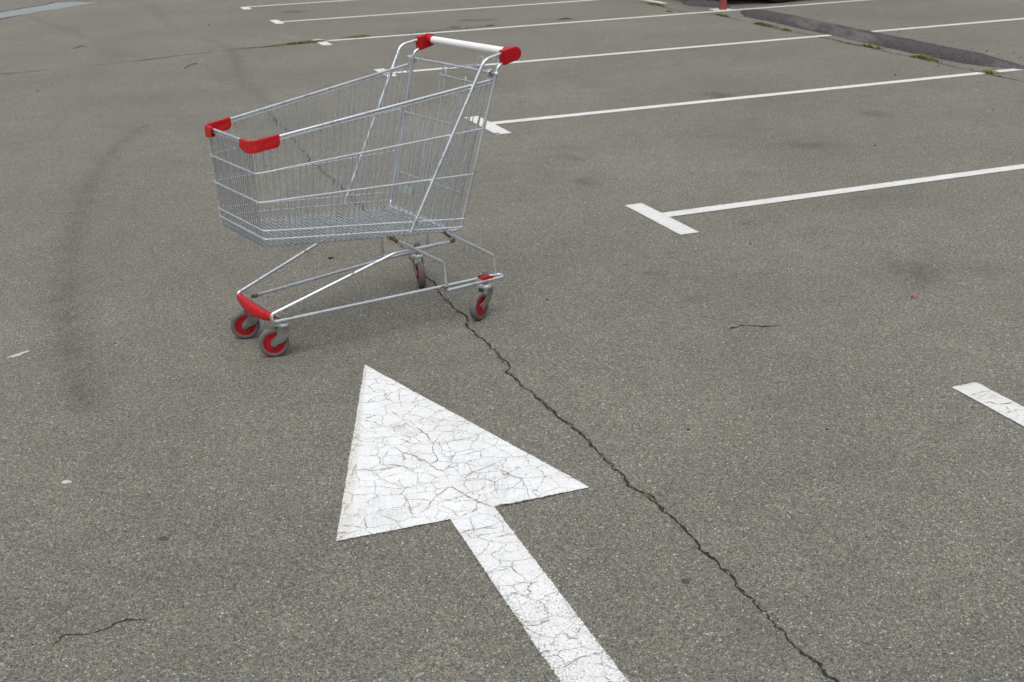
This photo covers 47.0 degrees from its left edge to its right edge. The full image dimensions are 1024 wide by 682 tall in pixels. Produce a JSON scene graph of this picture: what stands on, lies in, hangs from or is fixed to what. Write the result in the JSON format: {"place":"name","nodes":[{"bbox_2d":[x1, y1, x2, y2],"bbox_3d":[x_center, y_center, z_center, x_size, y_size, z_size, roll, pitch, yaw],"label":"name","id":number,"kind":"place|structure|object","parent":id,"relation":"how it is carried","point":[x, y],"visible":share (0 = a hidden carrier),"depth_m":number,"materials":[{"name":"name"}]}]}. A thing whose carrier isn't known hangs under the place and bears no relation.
{"place":"outdoors","nodes":[
{"label":"outdoors","id":0,"kind":"place"},
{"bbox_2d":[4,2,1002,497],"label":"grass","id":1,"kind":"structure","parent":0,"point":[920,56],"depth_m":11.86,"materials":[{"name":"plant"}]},
{"bbox_2d":[0,0,1023,681],"bbox_3d":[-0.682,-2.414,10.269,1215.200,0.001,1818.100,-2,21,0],"label":"asphalt ground","id":2,"kind":"structure","parent":0,"point":[196,432],"depth_m":4.02,"materials":[{"name":"grey asphalt"}]},
{"bbox_2d":[7,350,29,357],"bbox_3d":[-1.706,0.046,4.069,0.054,0.001,0.125,14,27,35],"label":"paint scuff","id":3,"kind":"object","parent":2,"relation":"on","point":[18,354],"visible":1,"depth_m":4.07,"materials":[{"name":"white paint"}]},
{"bbox_2d":[0,1,90,18],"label":"joint","id":4,"kind":"object","parent":2,"relation":"on","point":[34,6],"visible":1,"depth_m":16.87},
{"bbox_2d":[0,1,94,17],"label":"puddle","id":5,"kind":"object","parent":2,"relation":"on","point":[50,6],"visible":1,"depth_m":16.55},
{"bbox_2d":[61,479,71,483],"bbox_3d":[-1.202,0.379,3.176,0.051,0.001,0.049,-2,21,0],"label":"paint scuff","id":6,"kind":"object","parent":2,"relation":"on","point":[67,481],"visible":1,"depth_m":3.17,"materials":[{"name":"white paint"}]},
{"bbox_2d":[44,619,145,649],"bbox_3d":[-0.908,0.618,2.542,0.221,0.001,0.068,-13,24,-26],"label":"crack","id":7,"kind":"object","parent":2,"relation":"on","point":[96,631],"visible":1,"depth_m":2.53,"materials":[{"name":"black asphalt"}]},
{"bbox_2d":[158,536,167,539],"bbox_3d":[-0.854,0.483,2.882,0.024,0.001,0.021,-2,21,0],"label":"gum spot","id":8,"kind":"object","parent":2,"relation":"on","point":[163,538],"visible":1,"depth_m":2.88,"materials":[{"name":"grey"}]},
{"bbox_2d":[7,27,477,73],"bbox_3d":[-2.587,-2.889,11.642,5.171,0.001,0.169,-14,24,-28],"label":"joint","id":9,"kind":"object","parent":2,"relation":"on","point":[227,50],"visible":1,"depth_m":11.40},
{"bbox_2d":[240,0,348,8],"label":"parking line","id":10,"kind":"object","parent":2,"relation":"on","point":[247,7],"visible":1,"depth_m":15.96,"materials":[{"name":"paint"}]},
{"bbox_2d":[204,33,520,356],"bbox_3d":[-0.515,-0.527,4.133,1.006,0.950,0.596,-16,25,-32],"label":"shopping trolley","id":11,"kind":"object","parent":2,"relation":"on","point":[245,324],"visible":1,"depth_m":4.05,"materials":[{"name":"metal"}]},
{"bbox_2d":[270,0,591,23],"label":"parking line","id":12,"kind":"object","parent":2,"relation":"on","point":[277,22],"visible":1,"depth_m":14.41,"materials":[{"name":"paint"}]},
{"bbox_2d":[336,364,628,681],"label":"painted arrow","id":13,"kind":"object","parent":2,"relation":"on","point":[415,458],"visible":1,"depth_m":3.05,"materials":[{"name":"paint"}]},
{"bbox_2d":[263,110,838,681],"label":"crack","id":14,"kind":"object","parent":2,"relation":"on","point":[609,460],"visible":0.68,"depth_m":3.05,"materials":[{"name":"black asphalt"}]},
{"bbox_2d":[312,0,864,44],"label":"parking line","id":15,"kind":"object","parent":2,"relation":"on","point":[324,43],"visible":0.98,"depth_m":12.94,"materials":[{"name":"paint"}]},
{"bbox_2d":[681,579,689,583],"bbox_3d":[0.388,0.538,2.635,0.019,0.001,0.023,-2,21,0],"label":"gum spot","id":16,"kind":"object","parent":2,"relation":"on","point":[685,581],"visible":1,"depth_m":2.63,"materials":[{"name":"grey"}]},
{"bbox_2d":[373,18,1023,76],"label":"parking line","id":17,"kind":"object","parent":2,"relation":"on","point":[382,69],"visible":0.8,"depth_m":10.75,"materials":[{"name":"paint"}]},
{"bbox_2d":[719,0,726,9],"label":"steel post","id":18,"kind":"object","parent":2,"relation":"on","point":[722,4],"visible":1,"depth_m":13.59,"materials":[{"name":"red metal"}]},
{"bbox_2d":[464,69,1022,133],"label":"parking line","id":19,"kind":"object","parent":2,"relation":"on","point":[492,127],"visible":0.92,"depth_m":8.14,"materials":[{"name":"paint"}]},
{"bbox_2d":[729,323,775,328],"bbox_3d":[0.842,-0.057,4.116,0.214,0.001,0.071,-2,21,0],"label":"crack","id":20,"kind":"object","parent":2,"relation":"on","point":[751,325],"visible":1,"depth_m":4.10,"materials":[{"name":"black asphalt"}]},
{"bbox_2d":[765,0,787,2],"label":"parked car","id":21,"kind":"object","parent":2,"relation":"on","point":[777,1],"visible":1,"depth_m":14.11,"materials":[{"name":"black paint"}]},
{"bbox_2d":[624,0,1023,81],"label":"joint","id":22,"kind":"object","parent":2,"relation":"on","point":[860,45],"visible":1,"depth_m":10.26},
{"bbox_2d":[625,164,1023,234],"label":"parking line","id":23,"kind":"object","parent":2,"relation":"on","point":[667,221],"visible":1,"depth_m":5.66,"materials":[{"name":"paint"}]},
{"bbox_2d":[740,9,1023,69],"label":"asphalt hump","id":24,"kind":"object","parent":2,"relation":"on","point":[952,54],"visible":1,"depth_m":10.47,"materials":[{"name":"grey asphalt"}]},
{"bbox_2d":[952,382,1023,425],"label":"parking line","id":25,"kind":"object","parent":2,"relation":"on","point":[999,403],"visible":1,"depth_m":3.47,"materials":[{"name":"paint"}]},
{"bbox_2d":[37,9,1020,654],"bbox_3d":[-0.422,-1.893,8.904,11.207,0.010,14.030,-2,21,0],"label":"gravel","id":26,"kind":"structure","parent":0,"point":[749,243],"depth_m":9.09,"materials":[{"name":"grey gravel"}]},
{"bbox_2d":[681,0,729,6],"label":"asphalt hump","id":27,"kind":"object","parent":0,"point":[705,3],"visible":0.8,"depth_m":14.05,"materials":[{"name":"grey asphalt"}]}
]}

